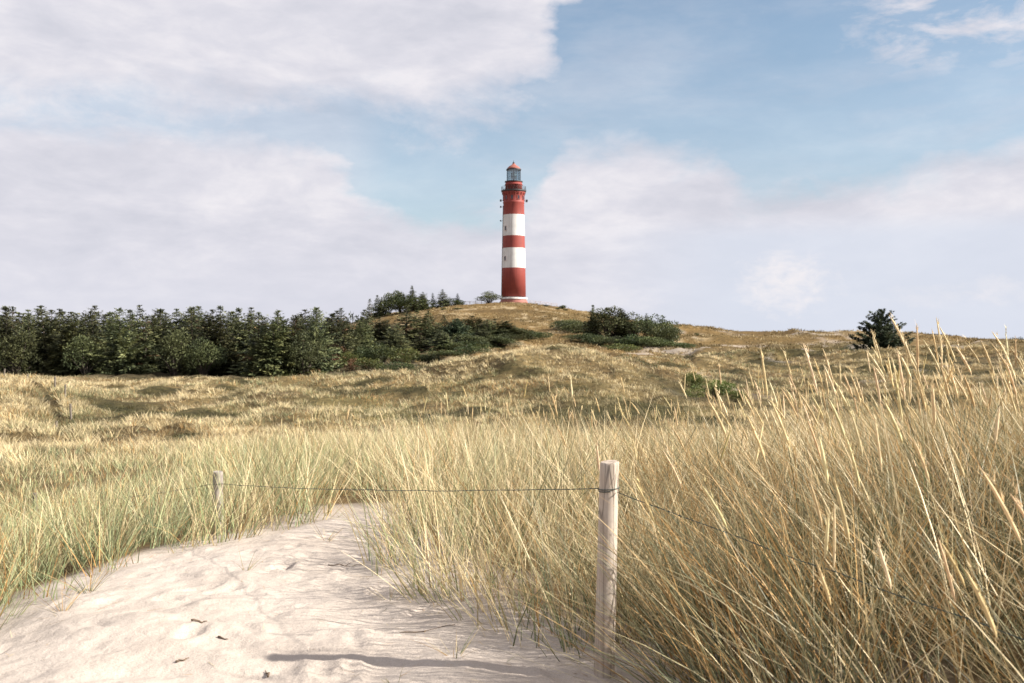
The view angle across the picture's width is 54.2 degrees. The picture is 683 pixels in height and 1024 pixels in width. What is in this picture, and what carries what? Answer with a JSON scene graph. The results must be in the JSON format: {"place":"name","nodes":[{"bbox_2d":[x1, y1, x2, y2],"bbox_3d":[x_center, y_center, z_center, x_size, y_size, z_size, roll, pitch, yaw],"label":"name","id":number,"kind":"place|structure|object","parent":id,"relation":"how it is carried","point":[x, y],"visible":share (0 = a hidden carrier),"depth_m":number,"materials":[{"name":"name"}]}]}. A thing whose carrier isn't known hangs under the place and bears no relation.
{"place":"outdoors","nodes":[
{"label":"outdoors","id":0,"kind":"place"},
{"bbox_2d":[0,303,1023,682],"bbox_3d":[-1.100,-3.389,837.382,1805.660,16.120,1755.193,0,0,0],"label":"ground","id":1,"kind":"structure","parent":0,"point":[278,615],"depth_m":6.64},
{"bbox_2d":[0,306,25,334],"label":"spruce tree","id":2,"kind":"object","parent":1,"relation":"on","point":[17,318],"visible":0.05,"depth_m":120.42,"materials":[{"name":"green plant"}]},
{"bbox_2d":[0,307,27,373],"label":"spruce tree","id":3,"kind":"object","parent":1,"relation":"on","point":[5,317],"visible":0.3,"depth_m":109.08,"materials":[{"name":"green plant"}]},
{"bbox_2d":[5,306,29,336],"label":"spruce tree","id":4,"kind":"object","parent":1,"relation":"on","point":[12,312],"visible":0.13,"depth_m":116.33,"materials":[{"name":"green plant"}]},
{"bbox_2d":[0,329,43,375],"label":"pine tree","id":5,"kind":"object","parent":1,"relation":"on","point":[17,357],"visible":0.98,"depth_m":103.60,"materials":[{"name":"green plant"}]},
{"bbox_2d":[8,313,45,374],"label":"spruce tree","id":6,"kind":"object","parent":1,"relation":"on","point":[28,317],"visible":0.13,"depth_m":111.09,"materials":[{"name":"green plant"}]},
{"bbox_2d":[20,305,63,375],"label":"spruce tree","id":7,"kind":"object","parent":1,"relation":"on","point":[44,342],"visible":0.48,"depth_m":107.69,"materials":[{"name":"green plant"}]},
{"bbox_2d":[29,310,66,359],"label":"spruce tree","id":8,"kind":"object","parent":1,"relation":"on","point":[55,319],"visible":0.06,"depth_m":121.11,"materials":[{"name":"green plant"}]},
{"bbox_2d":[23,561,107,613],"bbox_3d":[-2.672,1.493,6.037,0.504,0.277,0.598,0,0,-31],"label":"grass tuft","id":9,"kind":"object","parent":1,"relation":"on","point":[65,599],"visible":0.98,"depth_m":6.03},
{"bbox_2d":[31,312,104,376],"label":"spruce tree","id":10,"kind":"object","parent":1,"relation":"on","point":[56,366],"visible":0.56,"depth_m":105.55,"materials":[{"name":"green plant"}]},
{"bbox_2d":[24,544,125,593],"bbox_3d":[-2.825,1.465,6.483,0.703,0.396,0.726,0,0,-31],"label":"grass tuft","id":11,"kind":"object","parent":1,"relation":"on","point":[91,589],"visible":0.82,"depth_m":6.58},
{"bbox_2d":[53,312,102,357],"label":"spruce tree","id":12,"kind":"object","parent":1,"relation":"on","point":[84,315],"visible":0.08,"depth_m":117.85,"materials":[{"name":"green plant"}]},
{"bbox_2d":[60,335,106,375],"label":"pine tree","id":13,"kind":"object","parent":1,"relation":"on","point":[82,346],"visible":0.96,"depth_m":103.61,"materials":[{"name":"green plant"}]},
{"bbox_2d":[76,305,108,349],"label":"spruce tree","id":14,"kind":"object","parent":1,"relation":"on","point":[102,320],"visible":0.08,"depth_m":120.54,"materials":[{"name":"green plant"}]},
{"bbox_2d":[82,311,111,371],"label":"spruce tree","id":15,"kind":"object","parent":1,"relation":"on","point":[95,327],"visible":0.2,"depth_m":110.59,"materials":[{"name":"green plant"}]},
{"bbox_2d":[97,312,127,371],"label":"spruce tree","id":16,"kind":"object","parent":1,"relation":"on","point":[106,321],"visible":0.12,"depth_m":116.25,"materials":[{"name":"green plant"}]},
{"bbox_2d":[85,307,158,374],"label":"spruce tree","id":17,"kind":"object","parent":1,"relation":"on","point":[123,365],"visible":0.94,"depth_m":104.69,"materials":[{"name":"green plant"}]},
{"bbox_2d":[113,305,152,366],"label":"spruce tree","id":18,"kind":"object","parent":1,"relation":"on","point":[141,318],"visible":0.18,"depth_m":118.16,"materials":[{"name":"green plant"}]},
{"bbox_2d":[129,316,167,373],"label":"spruce tree","id":19,"kind":"object","parent":1,"relation":"on","point":[145,341],"visible":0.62,"depth_m":107.24,"materials":[{"name":"green plant"}]},
{"bbox_2d":[130,316,175,361],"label":"spruce tree","id":20,"kind":"object","parent":1,"relation":"on","point":[154,335],"visible":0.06,"depth_m":116.16,"materials":[{"name":"green plant"}]},
{"bbox_2d":[134,308,183,373],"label":"spruce tree","id":21,"kind":"object","parent":1,"relation":"on","point":[159,329],"visible":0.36,"depth_m":109.66,"materials":[{"name":"green plant"}]},
{"bbox_2d":[150,327,192,375],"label":"pine tree","id":22,"kind":"object","parent":1,"relation":"on","point":[175,349],"visible":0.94,"depth_m":103.64,"materials":[{"name":"green plant"}]},
{"bbox_2d":[163,308,190,336],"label":"spruce tree","id":23,"kind":"object","parent":1,"relation":"on","point":[176,322],"visible":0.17,"depth_m":125.53,"materials":[{"name":"green plant"}]},
{"bbox_2d":[153,307,206,374],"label":"spruce tree","id":24,"kind":"object","parent":1,"relation":"on","point":[193,329],"visible":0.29,"depth_m":109.56,"materials":[{"name":"green plant"}]},
{"bbox_2d":[173,306,211,341],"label":"spruce tree","id":25,"kind":"object","parent":1,"relation":"on","point":[199,319],"visible":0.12,"depth_m":124.56,"materials":[{"name":"green plant"}]},
{"bbox_2d":[179,306,213,340],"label":"spruce tree","id":26,"kind":"object","parent":1,"relation":"on","point":[205,320],"visible":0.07,"depth_m":126.57,"materials":[{"name":"green plant"}]},
{"bbox_2d":[180,335,228,374],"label":"pine tree","id":27,"kind":"object","parent":1,"relation":"on","point":[197,359],"visible":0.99,"depth_m":103.75,"materials":[{"name":"green plant"}]},
{"bbox_2d":[189,309,245,374],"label":"spruce tree","id":28,"kind":"object","parent":1,"relation":"on","point":[219,334],"visible":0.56,"depth_m":106.97,"materials":[{"name":"green plant"}]},
{"bbox_2d":[213,471,223,533],"bbox_3d":[-2.645,1.578,9.000,0.096,0.824,0.100,0,0,0],"label":"fence post","id":29,"kind":"object","parent":1,"relation":"on","point":[218,490],"visible":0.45,"depth_m":8.96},
{"bbox_2d":[211,305,242,366],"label":"spruce tree","id":30,"kind":"object","parent":1,"relation":"on","point":[220,308],"visible":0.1,"depth_m":121.09,"materials":[{"name":"green plant"}]},
{"bbox_2d":[221,308,259,375],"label":"spruce tree","id":31,"kind":"object","parent":1,"relation":"on","point":[239,347],"visible":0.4,"depth_m":109.77,"materials":[{"name":"green plant"}]},
{"bbox_2d":[229,312,268,375],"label":"spruce tree","id":32,"kind":"object","parent":1,"relation":"on","point":[250,344],"visible":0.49,"depth_m":104.39,"materials":[{"name":"green plant"}]},
{"bbox_2d":[247,332,285,373],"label":"pine tree","id":33,"kind":"object","parent":1,"relation":"on","point":[258,348],"visible":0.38,"depth_m":103.28,"materials":[{"name":"green plant"}]},
{"bbox_2d":[247,310,301,377],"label":"spruce tree","id":34,"kind":"object","parent":1,"relation":"on","point":[274,367],"visible":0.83,"depth_m":102.62,"materials":[{"name":"green plant"}]},
{"bbox_2d":[280,315,320,375],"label":"spruce tree","id":35,"kind":"object","parent":1,"relation":"on","point":[295,319],"visible":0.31,"depth_m":105.39,"materials":[{"name":"green plant"}]},
{"bbox_2d":[277,331,326,375],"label":"pine tree","id":36,"kind":"object","parent":1,"relation":"on","point":[298,358],"visible":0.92,"depth_m":103.46,"materials":[{"name":"green plant"}]},
{"bbox_2d":[288,309,329,361],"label":"spruce tree","id":37,"kind":"object","parent":1,"relation":"on","point":[302,326],"visible":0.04,"depth_m":120.85,"materials":[{"name":"green plant"}]},
{"bbox_2d":[297,307,346,373],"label":"spruce tree","id":38,"kind":"object","parent":1,"relation":"on","point":[325,366],"visible":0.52,"depth_m":111.31,"materials":[{"name":"green plant"}]},
{"bbox_2d":[320,313,349,359],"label":"spruce tree","id":39,"kind":"object","parent":1,"relation":"on","point":[330,329],"visible":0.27,"depth_m":123.90,"materials":[{"name":"green plant"}]},
{"bbox_2d":[327,308,360,363],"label":"spruce tree","id":40,"kind":"object","parent":1,"relation":"on","point":[343,341],"visible":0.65,"depth_m":120.09,"materials":[{"name":"green plant"}]},
{"bbox_2d":[334,351,358,366],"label":"shrub","id":41,"kind":"object","parent":1,"relation":"on","point":[347,358],"visible":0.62,"depth_m":115.31,"materials":[{"name":"green plant"}]},
{"bbox_2d":[8,512,692,682],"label":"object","id":42,"kind":"object","parent":1,"relation":"on","point":[313,615],"depth_m":5.85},
{"bbox_2d":[343,358,358,370],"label":"shrub","id":43,"kind":"object","parent":1,"relation":"on","point":[350,365],"visible":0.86,"depth_m":112.88,"materials":[{"name":"green plant"}]},
{"bbox_2d":[337,331,370,356],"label":"pine tree","id":44,"kind":"object","parent":1,"relation":"on","point":[355,342],"visible":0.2,"depth_m":129.73,"materials":[{"name":"green plant"}]},
{"bbox_2d":[336,311,372,345],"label":"pine tree","id":45,"kind":"object","parent":1,"relation":"on","point":[354,325],"visible":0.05,"depth_m":137.38,"materials":[{"name":"green plant"}]},
{"bbox_2d":[353,316,376,351],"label":"spruce tree","id":46,"kind":"object","parent":1,"relation":"on","point":[366,341],"visible":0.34,"depth_m":134.68,"materials":[{"name":"green plant"}]},
{"bbox_2d":[352,346,379,362],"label":"shrub","id":47,"kind":"object","parent":1,"relation":"on","point":[360,351],"visible":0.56,"depth_m":120.80,"materials":[{"name":"green plant"}]},
{"bbox_2d":[357,310,377,349],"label":"spruce tree","id":48,"kind":"object","parent":1,"relation":"on","point":[366,318],"visible":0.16,"depth_m":149.23,"materials":[{"name":"green plant"}]},
{"bbox_2d":[363,299,375,331],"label":"spruce tree","id":49,"kind":"object","parent":1,"relation":"on","point":[368,313],"visible":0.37,"depth_m":204.66,"materials":[{"name":"green plant"}]},
{"bbox_2d":[351,357,388,370],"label":"shrub","id":50,"kind":"object","parent":1,"relation":"on","point":[369,363],"visible":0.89,"depth_m":110.59,"materials":[{"name":"green plant"}]},
{"bbox_2d":[367,295,389,317],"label":"spruce tree","id":51,"kind":"object","parent":1,"relation":"on","point":[377,312],"visible":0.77,"depth_m":281.57,"materials":[{"name":"green plant"}]},
{"bbox_2d":[362,343,397,362],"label":"shrub","id":52,"kind":"object","parent":1,"relation":"on","point":[386,350],"visible":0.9,"depth_m":120.81,"materials":[{"name":"green plant"}]},
{"bbox_2d":[370,317,400,348],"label":"spruce tree","id":53,"kind":"object","parent":1,"relation":"on","point":[381,325],"visible":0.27,"depth_m":151.11,"materials":[{"name":"green plant"}]},
{"bbox_2d":[383,293,398,313],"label":"pine tree","id":54,"kind":"object","parent":1,"relation":"on","point":[387,296],"visible":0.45,"depth_m":283.55,"materials":[{"name":"green plant"}]},
{"bbox_2d":[376,325,415,353],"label":"spruce tree","id":55,"kind":"object","parent":1,"relation":"on","point":[396,340],"visible":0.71,"depth_m":142.61,"materials":[{"name":"green plant"}]},
{"bbox_2d":[375,361,420,371],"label":"shrub","id":56,"kind":"object","parent":1,"relation":"on","point":[401,366],"visible":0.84,"depth_m":109.17,"materials":[{"name":"green plant"}]},
{"bbox_2d":[385,347,420,362],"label":"shrub","id":57,"kind":"object","parent":1,"relation":"on","point":[406,356],"visible":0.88,"depth_m":119.28,"materials":[{"name":"green plant"}]},
{"bbox_2d":[376,305,430,351],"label":"spruce tree","id":58,"kind":"object","parent":1,"relation":"on","point":[406,325],"visible":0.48,"depth_m":149.56,"materials":[{"name":"green plant"}]},
{"bbox_2d":[378,294,435,311],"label":"shrub","id":59,"kind":"object","parent":1,"relation":"on","point":[398,303],"visible":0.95,"depth_m":275.90,"materials":[{"name":"green plant"}]},
{"bbox_2d":[401,310,435,346],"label":"spruce tree","id":60,"kind":"object","parent":1,"relation":"on","point":[424,323],"visible":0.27,"depth_m":152.05,"materials":[{"name":"green plant"}]},
{"bbox_2d":[407,332,430,352],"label":"spruce tree","id":61,"kind":"object","parent":1,"relation":"on","point":[420,348],"visible":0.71,"depth_m":139.68,"materials":[{"name":"green plant"}]},
{"bbox_2d":[410,353,444,362],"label":"shrub","id":62,"kind":"object","parent":1,"relation":"on","point":[424,357],"visible":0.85,"depth_m":120.79,"materials":[{"name":"green plant"}]},
{"bbox_2d":[416,323,455,346],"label":"spruce tree","id":63,"kind":"object","parent":1,"relation":"on","point":[436,328],"visible":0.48,"depth_m":149.63,"materials":[{"name":"green plant"}]},
{"bbox_2d":[426,330,452,351],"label":"spruce tree","id":64,"kind":"object","parent":1,"relation":"on","point":[443,339],"visible":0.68,"depth_m":138.99,"materials":[{"name":"green plant"}]},
{"bbox_2d":[431,289,456,307],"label":"spruce tree","id":65,"kind":"object","parent":1,"relation":"on","point":[442,300],"visible":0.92,"depth_m":290.55,"materials":[{"name":"green plant"}]},
{"bbox_2d":[410,623,479,657],"bbox_3d":[-0.300,1.506,5.066,0.490,0.184,0.319,0,0,25],"label":"grass tuft","id":66,"kind":"object","parent":1,"relation":"on","point":[461,653],"visible":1,"depth_m":5.04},
{"bbox_2d":[422,349,472,355],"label":"shrub","id":67,"kind":"object","parent":1,"relation":"on","point":[448,353],"visible":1,"depth_m":119.28,"materials":[{"name":"green plant"}]},
{"bbox_2d":[439,318,472,344],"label":"spruce tree","id":68,"kind":"object","parent":1,"relation":"on","point":[457,323],"visible":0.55,"depth_m":149.50,"materials":[{"name":"green plant"}]},
{"bbox_2d":[436,340,492,348],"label":"shrub","id":69,"kind":"object","parent":1,"relation":"on","point":[452,346],"visible":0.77,"depth_m":137.88,"materials":[{"name":"green plant"}]},
{"bbox_2d":[452,333,490,346],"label":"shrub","id":70,"kind":"object","parent":1,"relation":"on","point":[463,337],"visible":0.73,"depth_m":141.12,"materials":[{"name":"green plant"}]},
{"bbox_2d":[452,344,492,355],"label":"shrub","id":71,"kind":"object","parent":1,"relation":"on","point":[470,348],"visible":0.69,"depth_m":121.46,"materials":[{"name":"green plant"}]},
{"bbox_2d":[463,316,491,332],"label":"spruce tree","id":72,"kind":"object","parent":1,"relation":"on","point":[472,322],"visible":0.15,"depth_m":159.19,"materials":[{"name":"green plant"}]},
{"bbox_2d":[465,328,505,347],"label":"spruce tree","id":73,"kind":"object","parent":1,"relation":"on","point":[480,333],"visible":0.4,"depth_m":145.71,"materials":[{"name":"green plant"}]},
{"bbox_2d":[475,291,503,302],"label":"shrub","id":74,"kind":"object","parent":1,"relation":"on","point":[489,298],"visible":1,"depth_m":288.33,"materials":[{"name":"green plant"}]},
{"bbox_2d":[473,319,507,342],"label":"spruce tree","id":75,"kind":"object","parent":1,"relation":"on","point":[488,325],"visible":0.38,"depth_m":155.53,"materials":[{"name":"green plant"}]},
{"bbox_2d":[473,319,528,340],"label":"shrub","id":76,"kind":"object","parent":1,"relation":"on","point":[510,326],"visible":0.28,"depth_m":157.44,"materials":[{"name":"green plant"}]},
{"bbox_2d":[483,335,522,347],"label":"shrub","id":77,"kind":"object","parent":1,"relation":"on","point":[499,340],"visible":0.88,"depth_m":145.21,"materials":[{"name":"green plant"}]},
{"bbox_2d":[491,322,526,339],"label":"spruce tree","id":78,"kind":"object","parent":1,"relation":"on","point":[499,328],"visible":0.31,"depth_m":157.28,"materials":[{"name":"green plant"}]},
{"bbox_2d":[493,332,526,340],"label":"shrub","id":79,"kind":"object","parent":1,"relation":"on","point":[514,336],"visible":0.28,"depth_m":148.87,"materials":[{"name":"green plant"}]},
{"bbox_2d":[0,313,1023,682],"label":"marram grass","id":80,"kind":"structure","parent":1,"relation":"on","point":[906,477],"depth_m":5.79,"materials":[{"name":"plant"}]},
{"bbox_2d":[0,343,1023,472],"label":"dune grass","id":81,"kind":"structure","parent":1,"relation":"on","point":[16,379],"depth_m":57.82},
{"bbox_2d":[500,162,527,302],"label":"lighthouse","id":82,"kind":"object","parent":1,"relation":"on","point":[513,283],"visible":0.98,"depth_m":298.18,"materials":[{"name":"red paint"}]},
{"bbox_2d":[524,331,553,338],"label":"shrub","id":83,"kind":"object","parent":1,"relation":"on","point":[540,334],"visible":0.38,"depth_m":163.46,"materials":[{"name":"green plant"}]},
{"bbox_2d":[547,319,579,328],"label":"shrub","id":84,"kind":"object","parent":1,"relation":"on","point":[563,321],"visible":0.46,"depth_m":194.91,"materials":[{"name":"green plant"}]},
{"bbox_2d":[553,321,609,333],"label":"shrub","id":85,"kind":"object","parent":1,"relation":"on","point":[576,327],"visible":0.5,"depth_m":188.48,"materials":[{"name":"green plant"}]},
{"bbox_2d":[562,332,608,341],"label":"shrub","id":86,"kind":"object","parent":1,"relation":"on","point":[578,337],"visible":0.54,"depth_m":166.82,"materials":[{"name":"green plant"}]},
{"bbox_2d":[581,305,601,334],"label":"spruce tree","id":87,"kind":"object","parent":1,"relation":"on","point":[591,326],"visible":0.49,"depth_m":179.65,"materials":[{"name":"green plant"}]},
{"bbox_2d":[581,335,611,344],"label":"shrub","id":88,"kind":"object","parent":1,"relation":"on","point":[588,341],"visible":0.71,"depth_m":163.63,"materials":[{"name":"green plant"}]},
{"bbox_2d":[580,305,629,338],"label":"bush","id":89,"kind":"object","parent":1,"relation":"on","point":[605,320],"visible":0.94,"depth_m":177.08,"materials":[{"name":"green plant"}]},
{"bbox_2d":[594,460,618,678],"bbox_3d":[0.453,1.210,4.800,0.121,1.275,0.097,0,0,0],"label":"fence post","id":90,"kind":"object","parent":1,"relation":"on","point":[608,479],"visible":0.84,"depth_m":4.76,"materials":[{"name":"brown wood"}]},
{"bbox_2d":[227,484,619,491],"bbox_3d":[-1.033,0.991,6.891,0.103,0.589,5.249,0,0,-36],"label":"fence wire","id":91,"kind":"object","parent":90,"relation":"attached to","point":[440,491],"visible":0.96,"depth_m":6.08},
{"bbox_2d":[598,490,1023,639],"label":"fence wire","id":92,"kind":"object","parent":90,"relation":"attached to","point":[823,567],"visible":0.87,"depth_m":3.54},
{"bbox_2d":[594,335,628,345],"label":"shrub","id":93,"kind":"object","parent":1,"relation":"on","point":[609,340],"visible":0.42,"depth_m":159.47,"materials":[{"name":"green plant"}]},
{"bbox_2d":[601,343,642,352],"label":"shrub","id":94,"kind":"object","parent":1,"relation":"on","point":[625,347],"visible":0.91,"depth_m":147.26,"materials":[{"name":"green plant"}]},
{"bbox_2d":[612,308,636,338],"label":"spruce tree","id":95,"kind":"object","parent":1,"relation":"on","point":[623,335],"visible":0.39,"depth_m":178.37,"materials":[{"name":"green plant"}]},
{"bbox_2d":[612,334,644,346],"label":"shrub","id":96,"kind":"object","parent":1,"relation":"on","point":[629,340],"visible":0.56,"depth_m":155.94,"materials":[{"name":"green plant"}]},
{"bbox_2d":[613,311,651,336],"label":"pine tree","id":97,"kind":"object","parent":1,"relation":"on","point":[628,325],"visible":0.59,"depth_m":176.84,"materials":[{"name":"green plant"}]},
{"bbox_2d":[625,336,675,346],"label":"shrub","id":98,"kind":"object","parent":1,"relation":"on","point":[652,341],"visible":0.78,"depth_m":154.17,"materials":[{"name":"green plant"}]},
{"bbox_2d":[632,313,681,338],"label":"bush","id":99,"kind":"object","parent":1,"relation":"on","point":[650,323],"visible":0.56,"depth_m":170.86,"materials":[{"name":"green plant"}]},
{"bbox_2d":[646,325,683,342],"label":"shrub","id":100,"kind":"object","parent":1,"relation":"on","point":[668,333],"visible":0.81,"depth_m":163.29,"materials":[{"name":"green plant"}]},
{"bbox_2d":[654,342,695,347],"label":"shrub","id":101,"kind":"object","parent":1,"relation":"on","point":[684,345],"visible":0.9,"depth_m":153.82,"materials":[{"name":"green plant"}]},
{"bbox_2d":[348,302,1023,366],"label":"hill grass","id":102,"kind":"structure","parent":1,"relation":"on","point":[974,339],"depth_m":174.51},
{"bbox_2d":[681,371,707,387],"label":"shrub","id":103,"kind":"object","parent":1,"relation":"on","point":[690,379],"visible":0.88,"depth_m":69.53,"materials":[{"name":"green plant"}]},
{"bbox_2d":[685,379,741,397],"bbox_3d":[12.998,3.184,64.842,3.521,1.574,2.840,0,0,-36],"label":"shrub","id":104,"kind":"object","parent":1,"relation":"on","point":[718,384],"visible":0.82,"depth_m":64.87,"materials":[{"name":"green plant"}]},
{"bbox_2d":[726,390,752,401],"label":"shrub","id":105,"kind":"object","parent":1,"relation":"on","point":[734,396],"visible":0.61,"depth_m":65.38,"materials":[{"name":"green plant"}]},
{"bbox_2d":[848,308,915,350],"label":"spruce tree","id":106,"kind":"object","parent":1,"relation":"on","point":[885,337],"visible":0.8,"depth_m":121.23,"materials":[{"name":"green plant"}]},
{"bbox_2d":[0,0,1023,339],"label":"sky","id":107,"kind":"structure","parent":0,"point":[737,165],"materials":[{"name":"blue"}]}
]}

